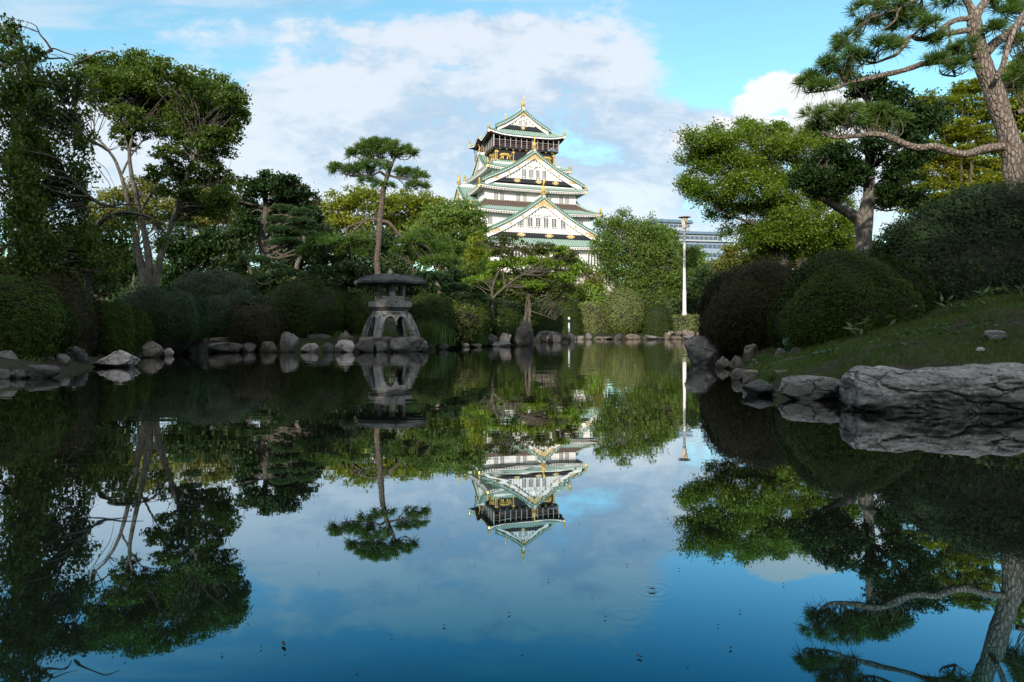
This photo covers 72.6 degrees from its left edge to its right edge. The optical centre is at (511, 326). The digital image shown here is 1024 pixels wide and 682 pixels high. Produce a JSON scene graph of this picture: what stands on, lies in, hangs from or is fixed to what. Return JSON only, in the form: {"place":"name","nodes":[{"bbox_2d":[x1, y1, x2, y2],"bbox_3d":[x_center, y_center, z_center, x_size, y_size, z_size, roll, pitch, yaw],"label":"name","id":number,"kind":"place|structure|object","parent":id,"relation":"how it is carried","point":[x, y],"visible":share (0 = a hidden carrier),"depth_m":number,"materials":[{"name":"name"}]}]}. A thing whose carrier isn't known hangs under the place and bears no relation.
{"place":"outdoors","nodes":[
{"label":"outdoors","id":0,"kind":"place"},
{"bbox_2d":[0,339,1023,681],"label":"water","id":1,"kind":"structure","parent":0,"point":[540,513],"depth_m":1.75,"materials":[{"name":"liquid"}]},
{"bbox_2d":[10,369,26,378],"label":"rock","id":2,"kind":"object","parent":1,"relation":"on","point":[19,374],"visible":0.85,"depth_m":6.74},
{"bbox_2d":[25,364,61,377],"bbox_3d":[-4.593,0.459,6.847,0.326,0.188,0.217,0,0,0],"label":"rock","id":3,"kind":"object","parent":1,"relation":"in","point":[41,371],"visible":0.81,"depth_m":6.77,"materials":[{"name":"stone"}]},
{"bbox_2d":[54,353,69,363],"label":"rock","id":4,"kind":"object","parent":1,"relation":"on","point":[63,358],"visible":0.71,"depth_m":8.01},
{"bbox_2d":[92,350,139,366],"bbox_3d":[-4.985,0.424,8.802,0.548,0.270,0.431,0,0,0],"label":"rock","id":5,"kind":"object","parent":1,"relation":"in","point":[120,358],"visible":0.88,"depth_m":8.65,"materials":[{"name":"stone"}]},
{"bbox_2d":[259,341,276,351],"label":"rock","id":6,"kind":"object","parent":1,"relation":"on","point":[267,346],"visible":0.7,"depth_m":13.67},
{"bbox_2d":[280,331,298,351],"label":"rock","id":7,"kind":"object","parent":1,"relation":"in","point":[289,341],"visible":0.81,"depth_m":13.66,"materials":[{"name":"stone"}]},
{"bbox_2d":[300,343,318,351],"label":"rock","id":8,"kind":"object","parent":1,"relation":"in","point":[311,347],"visible":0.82,"depth_m":13.69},
{"bbox_2d":[335,340,355,351],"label":"rock","id":9,"kind":"object","parent":1,"relation":"in","point":[344,346],"visible":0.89,"depth_m":13.71,"materials":[{"name":"stone"}]},
{"bbox_2d":[354,340,374,351],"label":"rock","id":10,"kind":"object","parent":1,"relation":"in","point":[364,346],"visible":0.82,"depth_m":13.66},
{"bbox_2d":[359,337,391,347],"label":"rock","id":11,"kind":"object","parent":1,"relation":"on","point":[383,339],"visible":0.34,"depth_m":14.23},
{"bbox_2d":[375,341,388,351],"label":"rock","id":12,"kind":"object","parent":1,"relation":"in","point":[381,346],"visible":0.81,"depth_m":13.90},
{"bbox_2d":[389,336,427,351],"bbox_3d":[-2.110,0.393,14.139,0.783,0.395,0.655,0,0,-17],"label":"rock","id":13,"kind":"object","parent":1,"relation":"in","point":[407,344],"visible":0.77,"depth_m":13.91,"materials":[{"name":"stone"}]},
{"bbox_2d":[354,269,426,336],"bbox_3d":[-2.546,-0.500,14.550,1.598,1.410,1.556,0,0,0],"label":"stone lantern","id":14,"kind":"object","parent":13,"relation":"on","point":[389,304],"visible":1,"depth_m":14.27,"materials":[{"name":"stone"}]},
{"bbox_2d":[450,297,491,346],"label":"spreading shrub","id":15,"kind":"object","parent":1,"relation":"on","point":[466,326],"visible":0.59,"depth_m":17.12,"materials":[{"name":"green plant"}]},
{"bbox_2d":[514,320,533,345],"bbox_3d":[0.309,0.226,18.483,0.527,0.808,0.336,0,0,0],"label":"rock","id":16,"kind":"object","parent":1,"relation":"in","point":[524,335],"visible":0.84,"depth_m":18.36,"materials":[{"name":"stone"}]},
{"bbox_2d":[545,333,560,342],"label":"rock","id":17,"kind":"object","parent":1,"relation":"on","point":[553,338],"visible":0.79,"depth_m":21.91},
{"bbox_2d":[730,355,742,369],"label":"rock","id":18,"kind":"object","parent":1,"relation":"on","point":[736,361],"visible":0.8,"depth_m":8.01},
{"bbox_2d":[742,370,757,383],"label":"rock","id":19,"kind":"object","parent":1,"relation":"on","point":[747,376],"visible":0.5,"depth_m":6.05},
{"bbox_2d":[741,379,776,394],"bbox_3d":[1.839,0.464,5.131,0.238,0.151,0.205,0,0,-19],"label":"rock","id":20,"kind":"object","parent":1,"relation":"on","point":[759,387],"visible":0.89,"depth_m":5.09,"materials":[{"name":"stone"}]},
{"bbox_2d":[778,375,840,399],"bbox_3d":[2.084,0.431,4.836,0.463,0.189,0.234,0,0,17],"label":"rock","id":21,"kind":"object","parent":1,"relation":"on","point":[804,387],"visible":0.86,"depth_m":4.75,"materials":[{"name":"stone"}]},
{"bbox_2d":[838,362,1023,413],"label":"rock","id":22,"kind":"object","parent":1,"relation":"on","point":[995,388],"visible":0.88,"depth_m":4.01,"materials":[{"name":"stone"}]},
{"bbox_2d":[0,291,1023,397],"bbox_3d":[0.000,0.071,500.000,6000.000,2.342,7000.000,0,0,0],"label":"ground","id":23,"kind":"structure","parent":0,"point":[11,365],"depth_m":6.03,"materials":[{"name":"plant"}]},
{"bbox_2d":[0,261,86,358],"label":"azalea bush","id":24,"kind":"object","parent":23,"relation":"on","point":[35,319],"visible":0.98,"depth_m":7.66,"materials":[{"name":"green plant"}]},
{"bbox_2d":[0,264,109,356],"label":"azalea bush","id":25,"kind":"object","parent":23,"relation":"on","point":[72,292],"visible":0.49,"depth_m":9.12,"materials":[{"name":"green plant"}]},
{"bbox_2d":[0,12,143,293],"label":"weeping tree","id":26,"kind":"object","parent":23,"relation":"on","point":[27,158],"visible":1,"depth_m":9.31,"materials":[{"name":"green plant"}]},
{"bbox_2d":[68,347,85,364],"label":"rock","id":27,"kind":"object","parent":23,"relation":"on","point":[79,354],"visible":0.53,"depth_m":8.50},
{"bbox_2d":[11,218,144,300],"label":"evergreen tree","id":28,"kind":"object","parent":23,"relation":"on","point":[124,277],"visible":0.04,"depth_m":19.93,"materials":[{"name":"green plant"}]},
{"bbox_2d":[91,275,140,301],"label":"park shrub","id":29,"kind":"object","parent":23,"relation":"on","point":[131,278],"visible":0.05,"depth_m":42.77,"materials":[{"name":"green plant"}]},
{"bbox_2d":[69,205,173,298],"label":"tree","id":30,"kind":"object","parent":23,"relation":"on","point":[129,216],"visible":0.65,"depth_m":10.96,"materials":[{"name":"green plant"}]},
{"bbox_2d":[91,291,151,356],"bbox_3d":[-5.915,0.017,10.220,1.080,1.163,1.027,0,0,0],"label":"azalea bush","id":31,"kind":"object","parent":23,"relation":"on","point":[123,331],"visible":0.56,"depth_m":10.01,"materials":[{"name":"green plant"}]},
{"bbox_2d":[86,174,183,287],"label":"broadleaf tree","id":32,"kind":"object","parent":23,"relation":"on","point":[145,189],"visible":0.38,"depth_m":41.37,"materials":[{"name":"green plant"}]},
{"bbox_2d":[114,276,166,298],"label":"park shrub","id":33,"kind":"object","parent":23,"relation":"on","point":[129,291],"visible":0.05,"depth_m":40.83,"materials":[{"name":"green plant"}]},
{"bbox_2d":[138,341,164,357],"bbox_3d":[-6.037,0.398,11.456,0.521,0.406,0.431,0,0,0],"label":"rock","id":34,"kind":"object","parent":23,"relation":"on","point":[152,349],"visible":0.52,"depth_m":11.36,"materials":[{"name":"stone"}]},
{"bbox_2d":[57,43,252,290],"bbox_3d":[-6.595,-2.939,12.996,3.852,4.724,2.085,0,0,0],"label":"broadleaf tree","id":35,"kind":"object","parent":23,"relation":"on","point":[201,109],"visible":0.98,"depth_m":12.90,"materials":[{"name":"green plant"}]},
{"bbox_2d":[110,282,216,354],"bbox_3d":[-6.326,-0.180,12.572,1.836,1.366,1.663,0,0,0],"label":"azalea bush","id":36,"kind":"object","parent":23,"relation":"on","point":[180,325],"visible":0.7,"depth_m":12.20,"materials":[{"name":"green plant"}]},
{"bbox_2d":[167,211,197,255],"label":"cloud pruned pine","id":37,"kind":"object","parent":23,"relation":"on","point":[191,225],"visible":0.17,"depth_m":23.80,"materials":[{"name":"green plant"}]},
{"bbox_2d":[149,223,230,287],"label":"evergreen tree","id":38,"kind":"object","parent":23,"relation":"on","point":[186,252],"visible":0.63,"depth_m":20.67,"materials":[{"name":"green plant"}]},
{"bbox_2d":[182,338,207,353],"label":"rock","id":39,"kind":"object","parent":23,"relation":"on","point":[200,347],"visible":0.36,"depth_m":13.04,"materials":[{"name":"stone"}]},
{"bbox_2d":[169,186,241,260],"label":"broadleaf tree","id":40,"kind":"object","parent":23,"relation":"on","point":[201,222],"visible":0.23,"depth_m":39.56,"materials":[{"name":"green plant"}]},
{"bbox_2d":[16,329,410,362],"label":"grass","id":41,"kind":"structure","parent":23,"relation":"on","point":[334,341],"depth_m":14.87,"materials":[{"name":"plant"}]},
{"bbox_2d":[168,264,260,300],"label":"azalea bush","id":42,"kind":"object","parent":23,"relation":"on","point":[214,282],"visible":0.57,"depth_m":16.90,"materials":[{"name":"green plant"}]},
{"bbox_2d":[207,342,242,352],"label":"rock","id":43,"kind":"object","parent":23,"relation":"on","point":[223,347],"visible":0.86,"depth_m":13.45,"materials":[{"name":"stone"}]},
{"bbox_2d":[195,279,280,340],"bbox_3d":[-5.705,-0.199,14.576,1.813,1.573,1.606,0,0,0],"label":"azalea bush","id":44,"kind":"object","parent":23,"relation":"on","point":[218,310],"visible":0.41,"depth_m":14.10,"materials":[{"name":"green plant"}]},
{"bbox_2d":[201,224,293,294],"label":"evergreen tree","id":45,"kind":"object","parent":23,"relation":"on","point":[233,250],"visible":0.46,"depth_m":20.77,"materials":[{"name":"green plant"}]},
{"bbox_2d":[221,293,284,350],"bbox_3d":[-5.146,-0.098,13.991,1.165,1.185,1.099,0,0,38],"label":"azalea bush","id":46,"kind":"object","parent":23,"relation":"on","point":[257,325],"visible":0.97,"depth_m":13.69,"materials":[{"name":"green plant"}]},
{"bbox_2d":[225,254,309,291],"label":"cloud pruned pine","id":47,"kind":"object","parent":23,"relation":"on","point":[281,269],"visible":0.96,"depth_m":18.34,"materials":[{"name":"green plant"}]},
{"bbox_2d":[225,168,327,296],"bbox_3d":[-7.392,-2.914,21.991,3.442,4.157,2.078,0,0,0],"label":"tree","id":48,"kind":"object","parent":23,"relation":"on","point":[281,185],"visible":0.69,"depth_m":21.81,"materials":[{"name":"green plant"}]},
{"bbox_2d":[222,200,362,278],"bbox_3d":[-8.244,-2.498,26.004,5.417,4.482,2.182,0,0,0],"label":"evergreen tree","id":49,"kind":"object","parent":23,"relation":"on","point":[307,262],"visible":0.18,"depth_m":25.72,"materials":[{"name":"green plant"}]},
{"bbox_2d":[264,203,330,277],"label":"cloud pruned pine","id":50,"kind":"object","parent":23,"relation":"on","point":[301,232],"visible":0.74,"depth_m":19.88,"materials":[{"name":"green plant"}]},
{"bbox_2d":[257,270,352,337],"bbox_3d":[-4.764,-0.353,16.031,2.324,1.989,2.108,0,0,0],"label":"azalea bush","id":51,"kind":"object","parent":23,"relation":"on","point":[307,306],"visible":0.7,"depth_m":15.32,"materials":[{"name":"green plant"}]},
{"bbox_2d":[294,256,397,295],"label":"evergreen tree","id":52,"kind":"object","parent":23,"relation":"on","point":[349,272],"visible":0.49,"depth_m":19.77,"materials":[{"name":"green plant"}]},
{"bbox_2d":[339,288,374,334],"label":"azalea bush","id":53,"kind":"object","parent":23,"relation":"on","point":[359,311],"visible":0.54,"depth_m":15.84,"materials":[{"name":"green plant"}]},
{"bbox_2d":[317,183,404,289],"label":"broadleaf tree","id":54,"kind":"object","parent":23,"relation":"on","point":[344,207],"visible":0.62,"depth_m":37.62,"materials":[{"name":"green plant"}]},
{"bbox_2d":[293,135,467,273],"bbox_3d":[-3.037,-2.599,16.139,4.136,3.756,1.201,0,0,-5],"label":"pine tree","id":55,"kind":"object","parent":23,"relation":"on","point":[319,241],"visible":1,"depth_m":16.11,"materials":[{"name":"green plant"}]},
{"bbox_2d":[347,225,466,270],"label":"evergreen tree","id":56,"kind":"object","parent":23,"relation":"on","point":[440,238],"visible":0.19,"depth_m":26.79,"materials":[{"name":"green plant"}]},
{"bbox_2d":[367,187,449,310],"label":"broadleaf tree","id":57,"kind":"object","parent":23,"relation":"on","point":[410,205],"visible":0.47,"depth_m":39.51,"materials":[{"name":"green plant"}]},
{"bbox_2d":[363,229,472,297],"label":"evergreen tree","id":58,"kind":"object","parent":23,"relation":"on","point":[396,264],"visible":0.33,"depth_m":21.73,"materials":[{"name":"green plant"}]},
{"bbox_2d":[409,319,447,343],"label":"iris clump","id":59,"kind":"object","parent":23,"relation":"on","point":[429,334],"visible":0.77,"depth_m":15.10,"materials":[{"name":"green plant"}]},
{"bbox_2d":[404,286,462,335],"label":"azalea bush","id":60,"kind":"object","parent":23,"relation":"on","point":[429,307],"visible":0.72,"depth_m":16.27,"materials":[{"name":"green plant"}]},
{"bbox_2d":[396,270,491,302],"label":"cloud pruned pine","id":61,"kind":"object","parent":23,"relation":"on","point":[435,276],"visible":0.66,"depth_m":18.87,"materials":[{"name":"green plant"}]},
{"bbox_2d":[403,194,491,295],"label":"broadleaf tree","id":62,"kind":"object","parent":23,"relation":"on","point":[448,219],"visible":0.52,"depth_m":31.62,"materials":[{"name":"green plant"}]},
{"bbox_2d":[440,328,458,345],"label":"iris clump","id":63,"kind":"object","parent":23,"relation":"on","point":[448,342],"visible":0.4,"depth_m":15.77,"materials":[{"name":"green plant"}]},
{"bbox_2d":[458,229,489,269],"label":"autumn tree","id":64,"kind":"object","parent":23,"relation":"on","point":[475,253],"visible":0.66,"depth_m":29.77,"materials":[{"name":"green plant"}]},
{"bbox_2d":[452,292,496,342],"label":"azalea bush","id":65,"kind":"object","parent":23,"relation":"on","point":[478,304],"visible":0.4,"depth_m":18.08,"materials":[{"name":"green plant"}]},
{"bbox_2d":[458,334,494,344],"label":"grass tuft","id":66,"kind":"object","parent":23,"relation":"on","point":[477,338],"visible":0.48,"depth_m":17.52,"materials":[{"name":"green plant"}]},
{"bbox_2d":[457,257,500,296],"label":"evergreen tree","id":67,"kind":"object","parent":23,"relation":"on","point":[480,267],"visible":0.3,"depth_m":23.83,"materials":[{"name":"green plant"}]},
{"bbox_2d":[491,313,517,341],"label":"mossy shrub","id":68,"kind":"object","parent":23,"relation":"on","point":[509,327],"visible":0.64,"depth_m":18.73,"materials":[{"name":"green plant"}]},
{"bbox_2d":[487,301,522,343],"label":"azalea bush","id":69,"kind":"object","parent":23,"relation":"on","point":[514,314],"visible":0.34,"depth_m":19.31,"materials":[{"name":"green plant"}]},
{"bbox_2d":[494,294,538,319],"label":"park shrub","id":70,"kind":"object","parent":23,"relation":"on","point":[515,306],"visible":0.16,"depth_m":42.98,"materials":[{"name":"green plant"}]},
{"bbox_2d":[460,244,585,318],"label":"maple tree","id":71,"kind":"object","parent":23,"relation":"on","point":[537,265],"visible":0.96,"depth_m":19.09,"materials":[{"name":"green plant"}]},
{"bbox_2d":[472,232,580,324],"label":"maple tree","id":72,"kind":"object","parent":23,"relation":"on","point":[542,245],"visible":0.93,"depth_m":19.16,"materials":[{"name":"green plant"}]},
{"bbox_2d":[445,97,616,294],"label":"castle tower","id":73,"kind":"structure","parent":23,"relation":"on","point":[525,184],"depth_m":164.16,"materials":[{"name":"paint"}]},
{"bbox_2d":[482,265,587,320],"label":"evergreen tree","id":74,"kind":"object","parent":23,"relation":"on","point":[512,295],"visible":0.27,"depth_m":29.79,"materials":[{"name":"green plant"}]},
{"bbox_2d":[531,298,564,336],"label":"clipped hedge","id":75,"kind":"object","parent":23,"relation":"on","point":[540,322],"visible":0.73,"depth_m":23.67,"materials":[{"name":"green plant"}]},
{"bbox_2d":[536,331,565,341],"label":"rock","id":76,"kind":"object","parent":23,"relation":"on","point":[541,335],"visible":0.49,"depth_m":23.19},
{"bbox_2d":[531,284,584,316],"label":"park shrub","id":77,"kind":"object","parent":23,"relation":"on","point":[545,302],"visible":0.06,"depth_m":41.54,"materials":[{"name":"green plant"}]},
{"bbox_2d":[555,299,584,334],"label":"clipped hedge","id":78,"kind":"object","parent":23,"relation":"on","point":[572,312],"visible":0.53,"depth_m":28.11,"materials":[{"name":"green plant"}]},
{"bbox_2d":[554,250,594,301],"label":"young tree","id":79,"kind":"object","parent":23,"relation":"on","point":[583,264],"visible":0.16,"depth_m":30.89,"materials":[{"name":"green plant"}]},
{"bbox_2d":[573,296,611,333],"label":"clipped hedge","id":80,"kind":"object","parent":23,"relation":"on","point":[593,319],"visible":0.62,"depth_m":28.58,"materials":[{"name":"green plant"}]},
{"bbox_2d":[575,272,612,304],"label":"bright shrub","id":81,"kind":"object","parent":23,"relation":"on","point":[593,293],"visible":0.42,"depth_m":30.54,"materials":[{"name":"green plant"}]},
{"bbox_2d":[576,266,612,299],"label":"young tree","id":82,"kind":"object","parent":23,"relation":"on","point":[595,274],"visible":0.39,"depth_m":30.83,"materials":[{"name":"green plant"}]},
{"bbox_2d":[602,285,645,334],"bbox_3d":[4.623,-0.786,28.902,1.982,2.364,1.896,0,0,0],"label":"clipped ball","id":83,"kind":"object","parent":23,"relation":"on","point":[623,307],"visible":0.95,"depth_m":28.38,"materials":[{"name":"green plant"}]},
{"bbox_2d":[586,205,701,304],"bbox_3d":[6.182,-2.856,32.960,5.625,5.704,2.465,0,0,0],"label":"ginkgo tree","id":84,"kind":"object","parent":23,"relation":"on","point":[654,249],"visible":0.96,"depth_m":32.66,"materials":[{"name":"green plant"}]},
{"bbox_2d":[638,300,674,335],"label":"clipped hedge","id":85,"kind":"object","parent":23,"relation":"on","point":[657,321],"visible":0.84,"depth_m":28.55,"materials":[{"name":"green plant"}]},
{"bbox_2d":[633,282,682,315],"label":"park shrub","id":86,"kind":"object","parent":23,"relation":"on","point":[672,306],"visible":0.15,"depth_m":43.79,"materials":[{"name":"green plant"}]},
{"bbox_2d":[678,216,690,314],"bbox_3d":[7.549,-2.599,30.500,0.548,4.501,0.548,0,0,0],"label":"street lamp","id":87,"kind":"object","parent":23,"relation":"on","point":[684,219],"visible":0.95,"depth_m":30.44,"materials":[{"name":"white metal"}]},
{"bbox_2d":[670,306,700,332],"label":"hedge","id":88,"kind":"object","parent":23,"relation":"on","point":[678,322],"visible":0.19,"depth_m":29.04,"materials":[{"name":"green plant"}]},
{"bbox_2d":[658,223,713,278],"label":"broadleaf tree","id":89,"kind":"object","parent":23,"relation":"on","point":[677,242],"visible":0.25,"depth_m":47.79,"materials":[{"name":"green plant"}]},
{"bbox_2d":[645,219,736,272],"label":"office block","id":90,"kind":"structure","parent":23,"relation":"on","point":[709,243],"depth_m":419.02,"materials":[{"name":"white stone"}]},
{"bbox_2d":[679,262,720,313],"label":"broadleaf tree","id":91,"kind":"object","parent":23,"relation":"on","point":[694,295],"visible":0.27,"depth_m":38.83,"materials":[{"name":"green plant"}]},
{"bbox_2d":[684,336,723,364],"bbox_3d":[2.579,0.367,9.271,0.564,0.501,0.410,0,0,-44],"label":"rock","id":92,"kind":"object","parent":23,"relation":"on","point":[701,350],"visible":0.59,"depth_m":9.11,"materials":[{"name":"stone"}]},
{"bbox_2d":[715,356,730,367],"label":"rock","id":93,"kind":"object","parent":23,"relation":"on","point":[722,362],"visible":0.66,"depth_m":8.38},
{"bbox_2d":[698,243,766,273],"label":"broadleaf tree","id":94,"kind":"object","parent":23,"relation":"on","point":[732,252],"visible":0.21,"depth_m":41.54,"materials":[{"name":"green plant"}]},
{"bbox_2d":[685,245,799,360],"bbox_3d":[3.347,-0.208,9.399,1.965,1.775,1.644,0,0,0],"label":"azalea bush","id":95,"kind":"object","parent":23,"relation":"on","point":[734,304],"visible":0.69,"depth_m":8.93,"materials":[{"name":"green plant"}]},
{"bbox_2d":[743,344,757,364],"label":"rock","id":96,"kind":"object","parent":23,"relation":"on","point":[750,350],"visible":0.75,"depth_m":8.01,"materials":[{"name":"stone"}]},
{"bbox_2d":[667,114,860,272],"bbox_3d":[9.462,-4.771,24.992,7.933,6.128,4.380,0,0,0],"label":"zelkova tree","id":97,"kind":"object","parent":23,"relation":"on","point":[786,226],"visible":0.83,"depth_m":24.38,"materials":[{"name":"green plant"}]},
{"bbox_2d":[761,238,940,349],"bbox_3d":[3.666,-0.161,7.633,1.769,1.631,1.551,0,0,0],"label":"azalea bush","id":98,"kind":"object","parent":23,"relation":"on","point":[824,298],"visible":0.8,"depth_m":7.15,"materials":[{"name":"green plant"}]},
{"bbox_2d":[782,70,957,255],"bbox_3d":[6.075,-2.568,12.147,2.918,3.750,1.516,0,0,0],"label":"evergreen oak","id":99,"kind":"object","parent":23,"relation":"on","point":[829,175],"visible":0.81,"depth_m":11.88,"materials":[{"name":"green plant"}]},
{"bbox_2d":[845,314,895,336],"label":"strap leaf plant","id":100,"kind":"object","parent":23,"relation":"on","point":[851,327],"visible":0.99,"depth_m":6.74,"materials":[{"name":"plant"}]},
{"bbox_2d":[787,0,1023,192],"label":"red pine","id":101,"kind":"object","parent":23,"relation":"on","point":[977,52],"visible":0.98,"depth_m":7.96,"materials":[{"name":"green plant"}]},
{"bbox_2d":[858,170,1023,305],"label":"camellia hedge","id":102,"kind":"object","parent":23,"relation":"on","point":[969,241],"visible":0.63,"depth_m":7.67,"materials":[{"name":"green plant"}]},
{"bbox_2d":[870,319,1015,342],"bbox_3d":[3.728,0.033,6.148,1.188,0.209,0.623,0,0,0],"label":"ground ivy","id":103,"kind":"object","parent":23,"relation":"on","point":[942,329],"visible":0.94,"depth_m":6.08,"materials":[{"name":"green plant"}]},
{"bbox_2d":[878,77,1012,217],"bbox_3d":[12.450,-3.227,19.968,4.430,7.820,2.030,0,0,0],"label":"zelkova tree","id":104,"kind":"object","parent":23,"relation":"on","point":[962,133],"visible":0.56,"depth_m":19.73,"materials":[{"name":"green plant"}]},
{"bbox_2d":[884,284,1023,317],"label":"strap leaf plant","id":105,"kind":"object","parent":23,"relation":"on","point":[1005,288],"visible":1,"depth_m":6.89,"materials":[{"name":"plant"}]},
{"bbox_2d":[984,330,1007,341],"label":"rock","id":106,"kind":"object","parent":23,"relation":"on","point":[995,334],"visible":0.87,"depth_m":5.61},
{"bbox_2d":[991,55,1023,169],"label":"zelkova tree","id":107,"kind":"object","parent":23,"relation":"on","point":[1019,119],"visible":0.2,"depth_m":20.88,"materials":[{"name":"green plant"}]},
{"bbox_2d":[0,0,1023,279],"label":"sky","id":108,"kind":"structure","parent":0,"point":[615,76],"materials":[{"name":"blue"}]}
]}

